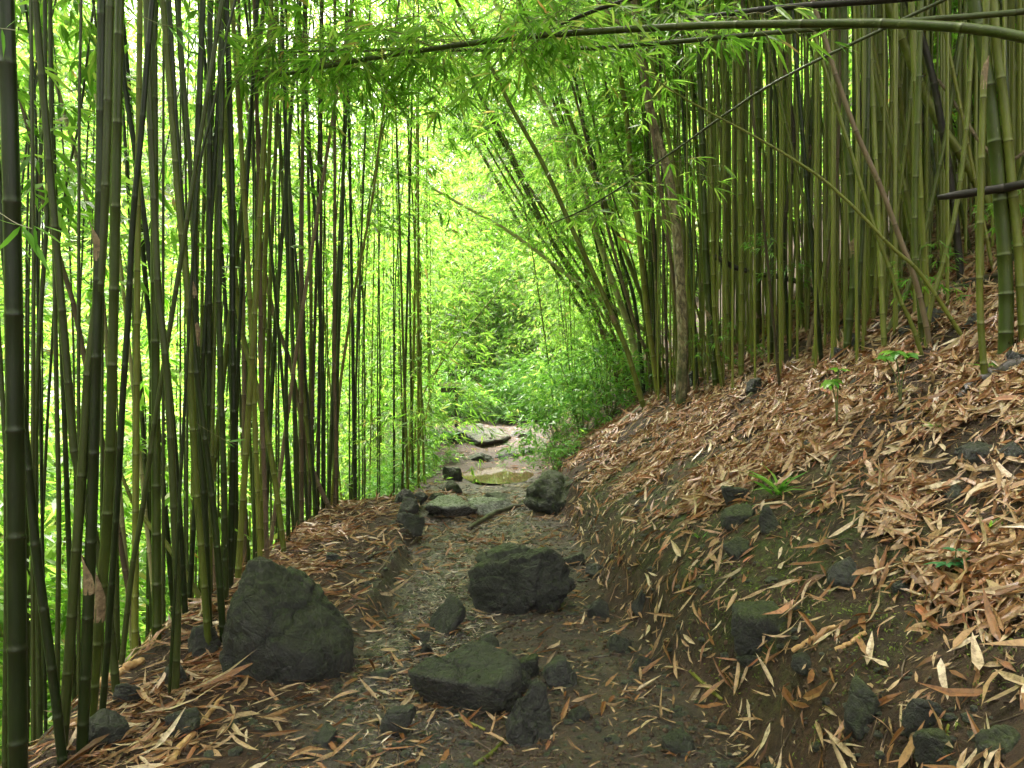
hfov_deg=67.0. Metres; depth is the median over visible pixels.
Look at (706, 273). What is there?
bamboo
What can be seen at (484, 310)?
bamboo
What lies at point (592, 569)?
rock
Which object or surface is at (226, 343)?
bamboo
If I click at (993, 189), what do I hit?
bamboo
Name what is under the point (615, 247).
bamboo
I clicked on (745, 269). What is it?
log
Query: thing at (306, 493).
bamboo
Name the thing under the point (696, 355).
bamboo shoot
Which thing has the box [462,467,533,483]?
water
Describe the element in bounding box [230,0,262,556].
bamboo
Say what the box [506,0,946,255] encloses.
bamboo
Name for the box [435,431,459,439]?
plant
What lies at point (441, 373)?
bamboo
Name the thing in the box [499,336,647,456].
bush
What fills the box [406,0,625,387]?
bamboo
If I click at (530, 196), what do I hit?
bamboo
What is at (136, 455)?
bamboo
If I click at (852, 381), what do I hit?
rock
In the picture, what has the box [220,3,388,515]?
bamboo
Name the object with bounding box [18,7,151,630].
bamboo
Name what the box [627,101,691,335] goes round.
bamboo
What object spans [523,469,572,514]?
boulder
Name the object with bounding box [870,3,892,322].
bamboo
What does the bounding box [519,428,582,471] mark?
bush
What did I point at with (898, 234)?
bamboo
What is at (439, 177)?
bamboo
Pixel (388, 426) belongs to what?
bush
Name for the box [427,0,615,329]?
bamboo
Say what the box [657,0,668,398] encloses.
bamboo
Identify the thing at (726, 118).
bamboo
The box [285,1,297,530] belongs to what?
bamboo
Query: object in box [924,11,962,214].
bamboo
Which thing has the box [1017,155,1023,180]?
bamboo
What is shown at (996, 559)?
leaf litter
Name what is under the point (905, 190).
bamboo
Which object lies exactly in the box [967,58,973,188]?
bamboo
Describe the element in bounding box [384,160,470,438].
bamboo
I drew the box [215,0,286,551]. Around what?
bamboo
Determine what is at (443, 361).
bamboo
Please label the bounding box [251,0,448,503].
bamboo
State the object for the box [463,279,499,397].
bamboo
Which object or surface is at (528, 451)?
rock
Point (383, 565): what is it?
root
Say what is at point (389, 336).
bamboo
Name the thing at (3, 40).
bamboo twig
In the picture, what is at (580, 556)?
rock
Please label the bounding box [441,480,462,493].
rock
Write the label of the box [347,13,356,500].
bamboo
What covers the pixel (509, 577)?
boulder
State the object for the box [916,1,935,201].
bamboo
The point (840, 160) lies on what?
bamboo
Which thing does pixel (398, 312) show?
bamboo
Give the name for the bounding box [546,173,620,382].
bamboo
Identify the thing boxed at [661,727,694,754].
rock
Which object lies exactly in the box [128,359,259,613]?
bamboo
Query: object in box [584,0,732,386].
bamboo
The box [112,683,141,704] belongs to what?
rock
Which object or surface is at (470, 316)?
bamboo
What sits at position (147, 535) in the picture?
bamboo
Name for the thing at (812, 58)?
bamboo
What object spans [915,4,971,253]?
bamboo
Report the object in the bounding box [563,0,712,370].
bamboo
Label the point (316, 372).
bamboo
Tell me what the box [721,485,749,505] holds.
rock
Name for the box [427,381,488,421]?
bush
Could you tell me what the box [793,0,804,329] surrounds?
bamboo
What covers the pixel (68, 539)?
bamboo
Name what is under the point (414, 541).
root
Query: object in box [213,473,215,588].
bamboo
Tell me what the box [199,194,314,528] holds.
bamboo
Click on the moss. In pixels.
(888, 658)
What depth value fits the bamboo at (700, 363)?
9.77 m
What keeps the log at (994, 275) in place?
on the ground
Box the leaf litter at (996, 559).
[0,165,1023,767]
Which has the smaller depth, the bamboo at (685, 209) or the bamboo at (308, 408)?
the bamboo at (308, 408)
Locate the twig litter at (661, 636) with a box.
[107,312,1023,767]
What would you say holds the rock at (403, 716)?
on the ground
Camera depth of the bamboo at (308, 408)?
8.78 m
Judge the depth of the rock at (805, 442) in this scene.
5.22 m
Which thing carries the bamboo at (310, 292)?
on the ground
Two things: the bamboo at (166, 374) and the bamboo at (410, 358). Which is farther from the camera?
the bamboo at (410, 358)
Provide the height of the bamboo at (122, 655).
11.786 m
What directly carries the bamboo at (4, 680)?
on the ground
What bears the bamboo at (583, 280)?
on the ground
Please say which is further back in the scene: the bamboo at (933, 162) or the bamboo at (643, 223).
the bamboo at (643, 223)
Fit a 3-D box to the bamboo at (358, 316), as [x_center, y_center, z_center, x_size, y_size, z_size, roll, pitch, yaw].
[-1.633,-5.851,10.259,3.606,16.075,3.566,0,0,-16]
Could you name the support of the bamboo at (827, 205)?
on the ground
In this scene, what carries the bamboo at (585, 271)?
on the ground
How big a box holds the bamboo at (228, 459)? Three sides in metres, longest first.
10.742 x 3.176 x 3.022 m
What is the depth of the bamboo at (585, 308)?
21.52 m
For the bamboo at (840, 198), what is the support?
on the ground
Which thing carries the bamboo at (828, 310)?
on the ground
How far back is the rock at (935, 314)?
5.92 m
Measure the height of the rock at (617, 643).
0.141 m
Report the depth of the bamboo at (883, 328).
6.33 m
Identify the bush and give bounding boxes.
[344,452,425,498]
[360,471,423,498]
[366,456,442,495]
[366,464,422,496]
[375,454,440,496]
[380,436,446,487]
[382,398,443,437]
[388,426,466,468]
[389,374,466,418]
[422,357,497,421]
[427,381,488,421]
[434,382,487,421]
[450,389,510,423]
[475,367,545,422]
[486,349,559,404]
[487,378,551,422]
[488,369,561,414]
[489,383,550,422]
[495,390,612,472]
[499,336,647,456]
[506,344,593,412]
[516,388,600,440]
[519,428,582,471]
[527,337,672,428]
[535,359,599,406]
[542,360,605,407]
[552,328,619,367]
[556,338,620,389]
[564,325,642,365]
[567,361,605,388]
[576,367,612,403]
[616,281,698,336]
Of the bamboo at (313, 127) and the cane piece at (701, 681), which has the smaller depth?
the cane piece at (701, 681)
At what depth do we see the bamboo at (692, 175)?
13.98 m
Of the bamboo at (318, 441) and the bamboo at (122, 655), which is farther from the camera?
the bamboo at (318, 441)
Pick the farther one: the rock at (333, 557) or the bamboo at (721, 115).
the bamboo at (721, 115)
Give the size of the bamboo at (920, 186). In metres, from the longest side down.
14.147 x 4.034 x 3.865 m
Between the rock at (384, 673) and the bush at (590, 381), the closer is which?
the rock at (384, 673)
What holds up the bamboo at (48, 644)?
on the ground
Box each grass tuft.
[744,468,809,495]
[968,358,996,367]
[975,512,1003,528]
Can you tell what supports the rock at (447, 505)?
on the ground
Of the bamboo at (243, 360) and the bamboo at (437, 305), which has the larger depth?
the bamboo at (437, 305)
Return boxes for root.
[364,551,395,561]
[376,543,400,574]
[409,534,424,545]
[467,503,525,529]
[824,445,851,476]
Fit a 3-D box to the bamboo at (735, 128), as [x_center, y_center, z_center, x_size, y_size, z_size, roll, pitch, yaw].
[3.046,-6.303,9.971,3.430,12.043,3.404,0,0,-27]
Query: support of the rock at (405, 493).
on the ground
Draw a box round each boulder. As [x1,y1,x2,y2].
[219,556,353,684]
[408,640,521,713]
[451,427,510,445]
[468,542,575,614]
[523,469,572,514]
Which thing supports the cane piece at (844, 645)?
on the ground
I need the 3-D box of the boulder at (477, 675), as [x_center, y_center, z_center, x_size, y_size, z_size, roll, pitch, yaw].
[-0.204,1.511,3.865,0.527,0.376,0.438,0,0,16]
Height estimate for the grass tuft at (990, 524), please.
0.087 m
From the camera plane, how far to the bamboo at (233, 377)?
5.58 m
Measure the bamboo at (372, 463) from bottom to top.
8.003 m
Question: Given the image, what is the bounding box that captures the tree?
[595,0,687,406]
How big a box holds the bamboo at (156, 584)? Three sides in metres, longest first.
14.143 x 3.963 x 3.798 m
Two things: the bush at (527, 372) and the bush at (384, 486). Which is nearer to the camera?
the bush at (384, 486)
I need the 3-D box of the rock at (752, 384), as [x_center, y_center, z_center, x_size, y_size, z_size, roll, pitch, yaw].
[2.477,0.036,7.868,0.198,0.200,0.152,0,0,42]
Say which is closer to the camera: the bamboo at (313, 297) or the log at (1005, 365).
the log at (1005, 365)
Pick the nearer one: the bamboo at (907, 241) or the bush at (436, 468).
the bamboo at (907, 241)
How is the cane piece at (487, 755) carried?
on the ground
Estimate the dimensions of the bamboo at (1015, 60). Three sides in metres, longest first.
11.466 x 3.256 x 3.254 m
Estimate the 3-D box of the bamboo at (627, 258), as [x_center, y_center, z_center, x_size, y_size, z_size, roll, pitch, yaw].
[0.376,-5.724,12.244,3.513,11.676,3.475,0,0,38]
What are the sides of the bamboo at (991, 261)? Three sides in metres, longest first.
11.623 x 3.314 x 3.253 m
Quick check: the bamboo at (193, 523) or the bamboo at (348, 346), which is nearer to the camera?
the bamboo at (193, 523)
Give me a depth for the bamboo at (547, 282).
16.61 m
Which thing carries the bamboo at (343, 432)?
on the ground
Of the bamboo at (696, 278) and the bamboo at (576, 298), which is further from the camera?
the bamboo at (576, 298)
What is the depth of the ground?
3.98 m
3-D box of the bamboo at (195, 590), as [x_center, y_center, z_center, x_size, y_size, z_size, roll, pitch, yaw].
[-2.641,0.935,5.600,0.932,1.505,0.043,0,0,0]
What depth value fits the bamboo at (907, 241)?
8.62 m
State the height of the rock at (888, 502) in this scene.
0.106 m
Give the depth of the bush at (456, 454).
14.96 m
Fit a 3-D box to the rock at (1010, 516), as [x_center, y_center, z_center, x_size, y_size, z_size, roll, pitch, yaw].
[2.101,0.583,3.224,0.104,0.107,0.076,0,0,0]
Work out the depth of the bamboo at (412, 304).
19.00 m
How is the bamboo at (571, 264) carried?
on the ground
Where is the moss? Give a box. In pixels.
[570,413,1023,763]
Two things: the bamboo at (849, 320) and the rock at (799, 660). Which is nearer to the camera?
the rock at (799, 660)
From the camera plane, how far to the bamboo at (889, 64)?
8.46 m
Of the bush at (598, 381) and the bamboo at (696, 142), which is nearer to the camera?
the bamboo at (696, 142)
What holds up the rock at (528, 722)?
on the ground
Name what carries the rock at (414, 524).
on the ground
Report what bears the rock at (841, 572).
on the ground
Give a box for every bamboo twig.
[0,15,23,56]
[0,213,76,274]
[136,13,203,58]
[196,423,242,446]
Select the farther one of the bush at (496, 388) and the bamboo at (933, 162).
the bush at (496, 388)
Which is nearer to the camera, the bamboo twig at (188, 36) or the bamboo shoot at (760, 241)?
the bamboo twig at (188, 36)
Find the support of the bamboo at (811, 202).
on the ground
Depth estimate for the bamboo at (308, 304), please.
14.11 m
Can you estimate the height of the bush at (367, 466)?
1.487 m
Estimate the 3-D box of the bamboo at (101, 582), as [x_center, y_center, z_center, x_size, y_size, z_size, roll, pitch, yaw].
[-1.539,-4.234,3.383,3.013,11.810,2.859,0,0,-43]
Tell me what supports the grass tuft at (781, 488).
on the ground
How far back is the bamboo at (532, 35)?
5.00 m
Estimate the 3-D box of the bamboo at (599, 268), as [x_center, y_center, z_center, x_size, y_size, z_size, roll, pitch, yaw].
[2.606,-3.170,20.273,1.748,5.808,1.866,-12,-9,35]
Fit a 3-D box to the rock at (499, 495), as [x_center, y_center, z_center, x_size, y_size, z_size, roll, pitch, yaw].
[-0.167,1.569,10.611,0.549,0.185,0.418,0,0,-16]
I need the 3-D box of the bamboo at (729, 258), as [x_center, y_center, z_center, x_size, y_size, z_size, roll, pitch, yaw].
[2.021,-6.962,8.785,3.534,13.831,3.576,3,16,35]
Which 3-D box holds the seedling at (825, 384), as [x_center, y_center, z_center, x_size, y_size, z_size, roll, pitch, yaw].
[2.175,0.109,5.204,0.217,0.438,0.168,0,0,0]
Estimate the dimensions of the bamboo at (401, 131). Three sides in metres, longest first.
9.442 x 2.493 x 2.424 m
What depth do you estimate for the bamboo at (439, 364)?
13.99 m
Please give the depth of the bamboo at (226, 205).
25.20 m
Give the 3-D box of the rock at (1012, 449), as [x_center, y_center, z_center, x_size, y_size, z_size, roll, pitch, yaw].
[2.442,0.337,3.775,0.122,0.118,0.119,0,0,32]
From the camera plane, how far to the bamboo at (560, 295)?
20.45 m
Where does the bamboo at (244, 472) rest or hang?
on the ground
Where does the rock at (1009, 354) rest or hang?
on the ground
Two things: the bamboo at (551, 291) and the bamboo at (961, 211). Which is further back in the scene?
the bamboo at (551, 291)
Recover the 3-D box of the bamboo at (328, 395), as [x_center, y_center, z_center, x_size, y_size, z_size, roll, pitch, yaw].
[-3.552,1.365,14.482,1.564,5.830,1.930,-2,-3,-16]
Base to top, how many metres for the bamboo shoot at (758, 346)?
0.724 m
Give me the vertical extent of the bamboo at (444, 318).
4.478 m
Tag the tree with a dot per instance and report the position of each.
(682, 352)
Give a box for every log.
[593,394,654,444]
[709,254,823,300]
[826,278,989,336]
[908,270,1013,298]
[956,357,1023,398]
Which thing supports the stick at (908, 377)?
on the ground
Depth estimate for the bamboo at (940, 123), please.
6.58 m
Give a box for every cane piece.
[100,657,145,685]
[458,717,485,730]
[473,738,505,765]
[689,670,722,700]
[791,624,836,651]
[834,631,866,651]
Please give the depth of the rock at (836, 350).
6.64 m
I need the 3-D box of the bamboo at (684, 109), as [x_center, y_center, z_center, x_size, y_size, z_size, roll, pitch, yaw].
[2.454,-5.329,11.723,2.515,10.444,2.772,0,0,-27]
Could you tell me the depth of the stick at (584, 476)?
8.90 m
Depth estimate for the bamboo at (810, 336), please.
7.83 m
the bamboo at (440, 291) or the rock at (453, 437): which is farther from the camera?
the rock at (453, 437)
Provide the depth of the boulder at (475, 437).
17.51 m
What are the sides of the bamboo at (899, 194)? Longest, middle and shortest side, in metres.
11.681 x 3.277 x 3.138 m
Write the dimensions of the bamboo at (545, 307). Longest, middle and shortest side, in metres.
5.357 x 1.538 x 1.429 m
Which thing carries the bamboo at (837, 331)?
on the ground
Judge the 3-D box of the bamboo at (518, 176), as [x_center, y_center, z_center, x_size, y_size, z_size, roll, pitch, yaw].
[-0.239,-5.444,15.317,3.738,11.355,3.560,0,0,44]
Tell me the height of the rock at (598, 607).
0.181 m
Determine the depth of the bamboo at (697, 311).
13.72 m
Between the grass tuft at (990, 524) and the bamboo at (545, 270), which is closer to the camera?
the grass tuft at (990, 524)
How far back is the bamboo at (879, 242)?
5.48 m
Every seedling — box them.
[820,367,849,425]
[873,350,919,403]
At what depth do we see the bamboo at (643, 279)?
11.15 m
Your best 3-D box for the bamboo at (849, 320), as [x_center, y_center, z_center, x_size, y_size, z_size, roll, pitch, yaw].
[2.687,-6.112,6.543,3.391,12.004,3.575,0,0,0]
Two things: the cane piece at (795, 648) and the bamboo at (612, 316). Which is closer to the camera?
the cane piece at (795, 648)
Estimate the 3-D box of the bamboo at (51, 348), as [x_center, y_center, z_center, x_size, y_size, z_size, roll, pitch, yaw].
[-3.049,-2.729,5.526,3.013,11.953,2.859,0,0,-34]
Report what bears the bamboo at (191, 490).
on the ground
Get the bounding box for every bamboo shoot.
[366,368,426,429]
[381,393,440,445]
[684,320,737,390]
[706,318,766,358]
[740,232,821,315]
[890,240,971,347]
[968,188,1023,248]
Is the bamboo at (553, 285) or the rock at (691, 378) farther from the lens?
the bamboo at (553, 285)
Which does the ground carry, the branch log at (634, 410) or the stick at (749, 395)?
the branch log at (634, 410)
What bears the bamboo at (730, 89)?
on the ground
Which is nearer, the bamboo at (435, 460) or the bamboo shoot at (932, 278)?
the bamboo shoot at (932, 278)
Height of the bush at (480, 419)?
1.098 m
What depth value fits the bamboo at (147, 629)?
7.55 m
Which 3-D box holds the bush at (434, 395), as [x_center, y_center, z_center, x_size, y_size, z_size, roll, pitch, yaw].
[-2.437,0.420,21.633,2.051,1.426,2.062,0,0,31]
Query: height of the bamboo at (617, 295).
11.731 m
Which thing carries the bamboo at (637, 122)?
on the ground
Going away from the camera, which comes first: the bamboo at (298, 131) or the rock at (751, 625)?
the rock at (751, 625)
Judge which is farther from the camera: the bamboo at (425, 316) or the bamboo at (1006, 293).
the bamboo at (425, 316)
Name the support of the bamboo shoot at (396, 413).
on the ground
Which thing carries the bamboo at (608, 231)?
on the ground
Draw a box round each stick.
[493,621,516,635]
[570,461,627,485]
[587,650,615,658]
[612,434,671,448]
[677,359,770,411]
[869,376,911,390]
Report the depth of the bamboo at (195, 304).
4.58 m
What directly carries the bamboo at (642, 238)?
on the ground
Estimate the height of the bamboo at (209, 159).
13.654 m
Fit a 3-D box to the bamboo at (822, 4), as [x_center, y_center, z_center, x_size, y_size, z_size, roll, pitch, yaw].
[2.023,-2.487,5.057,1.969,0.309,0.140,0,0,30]
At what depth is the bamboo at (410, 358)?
11.95 m
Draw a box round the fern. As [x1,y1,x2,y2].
[922,547,971,572]
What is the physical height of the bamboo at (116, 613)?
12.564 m
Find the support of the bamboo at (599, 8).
on the bamboo at (532, 35)
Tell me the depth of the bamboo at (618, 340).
14.60 m
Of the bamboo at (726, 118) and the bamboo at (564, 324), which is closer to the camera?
the bamboo at (726, 118)
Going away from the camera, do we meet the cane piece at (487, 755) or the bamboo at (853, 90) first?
the cane piece at (487, 755)
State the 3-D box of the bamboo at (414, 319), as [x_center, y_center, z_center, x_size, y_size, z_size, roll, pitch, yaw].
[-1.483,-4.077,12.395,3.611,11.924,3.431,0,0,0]
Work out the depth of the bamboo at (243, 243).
6.18 m
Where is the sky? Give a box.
[57,0,622,212]
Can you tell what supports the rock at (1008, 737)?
on the ground
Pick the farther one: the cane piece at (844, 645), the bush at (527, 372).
the bush at (527, 372)
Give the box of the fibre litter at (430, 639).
[294,466,559,765]
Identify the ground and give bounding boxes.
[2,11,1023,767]
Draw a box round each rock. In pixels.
[88,708,129,747]
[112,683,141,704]
[154,663,186,689]
[164,707,199,736]
[187,624,221,657]
[312,724,337,746]
[326,552,341,563]
[370,668,396,681]
[379,704,416,736]
[394,489,414,502]
[397,512,424,536]
[398,497,418,513]
[408,631,429,644]
[414,491,427,504]
[418,642,432,652]
[425,494,477,517]
[428,492,444,499]
[429,593,465,634]
[439,431,456,440]
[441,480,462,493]
[442,466,462,480]
[467,452,493,461]
[467,496,513,515]
[478,632,498,648]
[483,492,511,498]
[495,449,517,459]
[505,677,552,747]
[510,430,525,437]
[518,653,538,677]
[519,447,535,455]
[520,670,532,695]
[543,655,576,690]
[563,552,584,566]
[567,705,589,722]
[585,563,603,577]
[587,598,609,618]
[606,634,631,652]
[631,591,645,617]
[632,656,653,671]
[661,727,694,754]
[689,371,695,388]
[720,503,754,532]
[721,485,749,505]
[723,536,751,559]
[731,600,787,655]
[736,655,757,668]
[746,378,763,393]
[758,505,778,534]
[791,651,811,675]
[797,440,809,451]
[826,557,858,588]
[829,347,845,360]
[843,674,881,741]
[850,377,859,387]
[851,333,860,345]
[877,501,893,515]
[891,580,908,593]
[898,325,915,337]
[901,698,943,736]
[912,728,953,767]
[926,307,943,330]
[944,484,963,498]
[954,441,993,464]
[963,313,976,330]
[975,724,1020,762]
[999,441,1023,459]
[1005,350,1023,359]
[1005,511,1023,527]
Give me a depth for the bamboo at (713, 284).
8.65 m
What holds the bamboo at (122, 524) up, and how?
on the ground
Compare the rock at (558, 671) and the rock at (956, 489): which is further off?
the rock at (558, 671)
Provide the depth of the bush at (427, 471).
13.02 m
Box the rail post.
[439,383,460,426]
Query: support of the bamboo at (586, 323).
on the ground
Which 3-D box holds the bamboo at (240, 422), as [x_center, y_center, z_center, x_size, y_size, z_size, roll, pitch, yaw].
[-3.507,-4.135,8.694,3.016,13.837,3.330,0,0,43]
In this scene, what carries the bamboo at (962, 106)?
on the ground
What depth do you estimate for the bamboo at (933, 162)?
7.62 m
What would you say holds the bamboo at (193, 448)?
on the ground
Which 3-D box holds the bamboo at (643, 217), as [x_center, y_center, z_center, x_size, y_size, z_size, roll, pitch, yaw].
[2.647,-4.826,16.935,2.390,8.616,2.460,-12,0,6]
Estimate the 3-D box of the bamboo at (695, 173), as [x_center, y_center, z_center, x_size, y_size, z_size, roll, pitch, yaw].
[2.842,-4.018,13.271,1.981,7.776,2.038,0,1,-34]
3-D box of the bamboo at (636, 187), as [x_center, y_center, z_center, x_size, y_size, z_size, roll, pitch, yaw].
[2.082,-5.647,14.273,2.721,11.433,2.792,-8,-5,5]
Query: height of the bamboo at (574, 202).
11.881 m
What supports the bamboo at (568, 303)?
on the ground
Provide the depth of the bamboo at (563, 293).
15.92 m
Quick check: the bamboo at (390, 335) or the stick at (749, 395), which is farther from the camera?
the bamboo at (390, 335)
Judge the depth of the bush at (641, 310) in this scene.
22.24 m
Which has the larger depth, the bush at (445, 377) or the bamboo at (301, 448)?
the bush at (445, 377)
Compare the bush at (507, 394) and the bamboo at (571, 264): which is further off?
the bush at (507, 394)
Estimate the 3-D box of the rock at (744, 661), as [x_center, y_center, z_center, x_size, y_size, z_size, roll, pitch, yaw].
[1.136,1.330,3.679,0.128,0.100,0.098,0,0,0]
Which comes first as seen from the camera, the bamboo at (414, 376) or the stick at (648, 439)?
the stick at (648, 439)
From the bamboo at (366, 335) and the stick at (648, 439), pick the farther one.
the bamboo at (366, 335)
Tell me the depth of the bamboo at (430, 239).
13.60 m
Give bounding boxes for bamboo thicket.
[0,0,1023,766]
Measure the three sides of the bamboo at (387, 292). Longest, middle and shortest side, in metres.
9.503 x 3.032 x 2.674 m
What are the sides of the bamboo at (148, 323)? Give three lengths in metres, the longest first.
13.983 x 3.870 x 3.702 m
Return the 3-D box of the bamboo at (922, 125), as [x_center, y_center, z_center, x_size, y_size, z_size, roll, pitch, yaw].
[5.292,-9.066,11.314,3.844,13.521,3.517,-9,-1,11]
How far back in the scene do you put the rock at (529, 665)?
4.17 m
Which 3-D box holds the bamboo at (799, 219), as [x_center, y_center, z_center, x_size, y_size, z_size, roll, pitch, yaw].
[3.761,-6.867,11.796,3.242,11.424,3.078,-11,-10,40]
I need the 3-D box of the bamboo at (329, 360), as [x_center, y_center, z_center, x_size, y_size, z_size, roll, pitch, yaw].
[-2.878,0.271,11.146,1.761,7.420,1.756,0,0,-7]
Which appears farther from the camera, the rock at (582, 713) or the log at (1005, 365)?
the log at (1005, 365)
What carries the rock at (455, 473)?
on the ground
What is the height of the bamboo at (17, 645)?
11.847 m
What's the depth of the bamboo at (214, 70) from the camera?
7.88 m
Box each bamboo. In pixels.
[0,0,28,767]
[0,160,67,765]
[0,323,6,767]
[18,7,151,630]
[18,85,140,648]
[23,0,47,732]
[28,2,304,639]
[33,0,119,695]
[35,0,49,738]
[40,1,94,542]
[42,33,130,652]
[48,0,61,685]
[52,0,269,706]
[61,0,113,751]
[76,0,104,753]
[77,2,151,596]
[88,303,226,619]
[90,0,123,716]
[99,0,154,708]
[109,0,119,663]
[119,0,224,667]
[122,472,200,597]
[123,40,188,614]
[123,94,330,534]
[124,11,172,619]
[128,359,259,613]
[130,0,398,512]
[131,0,142,656]
[143,0,181,693]
[147,170,308,572]
[150,0,161,639]
[159,0,210,645]
[165,0,225,642]
[167,339,295,595]
[168,0,236,697]
[171,115,339,555]
[176,0,199,480]
[179,0,367,487]
[187,0,225,610]
[189,0,315,601]
[189,0,450,508]
[191,0,212,626]
[196,0,373,511]
[197,2,238,565]
[198,0,265,592]
[198,1,308,576]
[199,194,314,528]
[200,0,213,397]
[203,0,1023,135]
[204,83,330,559]
[205,0,212,591]
[208,39,218,591]
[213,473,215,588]
[214,0,412,543]
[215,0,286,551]
[215,287,307,529]
[216,0,228,602]
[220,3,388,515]
[223,160,241,363]
[224,0,236,587]
[225,80,251,509]
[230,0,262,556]
[231,0,416,518]
[234,0,259,576]
[235,0,273,577]
[235,307,249,561]
[236,0,258,404]
[237,0,246,565]
[238,0,1023,114]
[244,0,294,531]
[246,166,363,497]
[249,124,389,520]
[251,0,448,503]
[252,0,268,558]
[257,145,376,523]
[257,194,371,520]
[258,151,372,529]
[259,0,277,554]
[263,85,391,498]
[265,14,281,446]
[266,1,301,507]
[268,193,385,524]
[269,0,353,552]
[271,166,377,495]
[272,136,401,518]
[272,225,350,484]
[273,202,357,491]
[274,1,317,519]
[277,14,308,520]
[280,0,290,542]
[282,0,493,504]
[282,3,427,527]
[282,85,298,524]
[282,242,361,508]
[282,312,361,512]
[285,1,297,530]
[288,155,404,491]
[289,0,477,527]
[294,0,306,470]
[299,4,305,528]
[304,3,458,499]
[304,104,438,511]
[306,213,392,499]
[308,1,321,517]
[309,0,509,488]
[312,177,411,498]
[314,252,388,499]
[315,0,515,486]
[316,0,323,511]
[322,237,399,489]
[323,151,406,454]
[325,0,500,487]
[325,0,517,489]
[327,0,511,489]
[327,7,353,503]
[327,180,431,478]
[329,164,433,475]
[330,138,412,464]
[331,99,450,487]
[337,107,481,471]
[338,140,672,361]
[339,93,463,452]
[340,240,427,484]
[342,81,449,458]
[343,9,500,483]
[346,180,433,461]
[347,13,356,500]
[351,0,370,500]
[353,131,458,489]
[361,2,500,442]
[361,189,429,487]
[364,0,509,450]
[373,109,468,409]
[375,1,624,388]
[380,116,477,459]
[381,0,616,368]
[382,192,448,406]
[384,107,476,446]
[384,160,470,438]
[386,0,646,410]
[386,233,444,393]
[399,0,615,386]
[399,2,618,383]
[400,1,619,357]
[402,254,437,396]
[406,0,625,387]
[409,240,450,380]
[411,268,517,484]
[412,0,622,350]
[414,283,469,474]
[421,226,466,386]
[422,258,457,381]
[423,289,448,390]
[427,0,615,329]
[428,0,628,388]
[429,213,482,387]
[436,0,640,383]
[440,217,493,397]
[446,0,649,391]
[456,0,661,382]
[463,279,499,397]
[466,53,599,433]
[468,0,633,328]
[478,0,632,392]
[481,0,624,381]
[487,0,660,393]
[487,255,530,403]
[502,3,672,392]
[502,131,610,434]
[502,200,578,368]
[502,264,536,368]
[505,19,618,423]
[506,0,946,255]
[516,91,601,403]
[516,242,561,372]
[521,75,613,392]
[523,0,685,390]
[523,82,620,401]
[524,164,591,407]
[524,259,560,366]
[525,0,657,391]
[525,13,668,392]
[525,79,623,399]
[526,254,561,363]
[528,144,600,415]
[531,99,638,393]
[539,214,586,361]
[540,0,712,388]
[543,0,662,347]
[544,5,681,274]
[544,163,616,345]
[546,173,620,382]
[550,182,607,390]
[552,205,596,360]
[553,6,684,373]
[555,269,581,355]
[556,0,795,393]
[557,0,682,396]
[559,79,647,412]
[561,0,631,24]
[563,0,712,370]
[565,234,607,375]
[569,2,705,342]
[570,91,652,371]
[571,0,732,368]
[573,0,710,396]
[577,3,698,372]
[578,35,698,341]
[580,0,730,373]
[580,164,642,357]
[582,1,763,347]
[583,23,720,241]
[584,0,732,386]
[587,2,715,389]
[587,119,661,374]
[593,70,672,349]
[597,50,696,357]
[598,0,727,364]
[598,0,728,231]
[600,11,706,390]
[604,50,698,368]
[605,62,691,352]
[605,189,659,325]
[610,0,770,300]
[611,17,731,277]
[616,161,642,332]
[619,1,732,337]
[619,19,776,302]
[620,1,731,330]
[621,0,811,231]
[623,0,781,385]
[623,4,731,326]
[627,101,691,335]
[629,0,782,351]
[637,0,703,380]
[642,70,962,336]
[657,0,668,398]
[657,0,793,334]
[658,1,783,292]
[659,0,787,348]
[677,0,921,20]
[683,31,827,104]
[685,2,702,359]
[694,1,718,388]
[704,0,724,389]
[718,0,784,345]
[724,0,727,366]
[730,53,736,339]
[735,0,743,378]
[743,0,776,259]
[747,9,810,287]
[752,0,761,354]
[756,0,830,327]
[758,14,803,296]
[765,0,773,358]
[774,0,795,356]
[776,67,803,259]
[785,0,792,339]
[789,0,823,362]
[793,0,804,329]
[801,0,923,356]
[803,0,821,326]
[804,8,840,352]
[806,0,818,333]
[809,0,932,346]
[809,39,827,175]
[811,7,839,361]
[826,176,827,227]
[827,8,849,265]
[827,68,840,223]
[829,7,838,341]
[840,7,857,354]
[841,101,842,309]
[851,6,861,308]
[854,5,870,355]
[860,6,911,254]
[860,85,870,253]
[866,10,886,346]
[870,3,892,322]
[870,4,882,305]
[872,36,922,285]
[885,3,994,224]
[885,12,910,190]
[886,1,917,318]
[886,2,906,283]
[887,0,967,336]
[888,35,903,267]
[899,44,968,268]
[904,2,964,279]
[907,30,935,205]
[908,2,928,307]
[911,0,923,342]
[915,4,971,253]
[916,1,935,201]
[922,0,935,118]
[922,69,938,213]
[922,73,1023,159]
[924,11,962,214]
[924,34,973,347]
[928,0,931,274]
[936,0,993,270]
[937,180,1023,199]
[951,117,956,179]
[962,47,962,205]
[967,0,1014,354]
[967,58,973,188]
[973,70,979,206]
[976,0,989,373]
[990,0,1023,341]
[998,1,1021,94]
[1000,0,1013,259]
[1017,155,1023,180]
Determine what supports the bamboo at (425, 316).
on the ground
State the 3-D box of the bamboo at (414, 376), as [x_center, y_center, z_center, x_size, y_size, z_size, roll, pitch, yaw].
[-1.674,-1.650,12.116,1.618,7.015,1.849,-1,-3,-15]

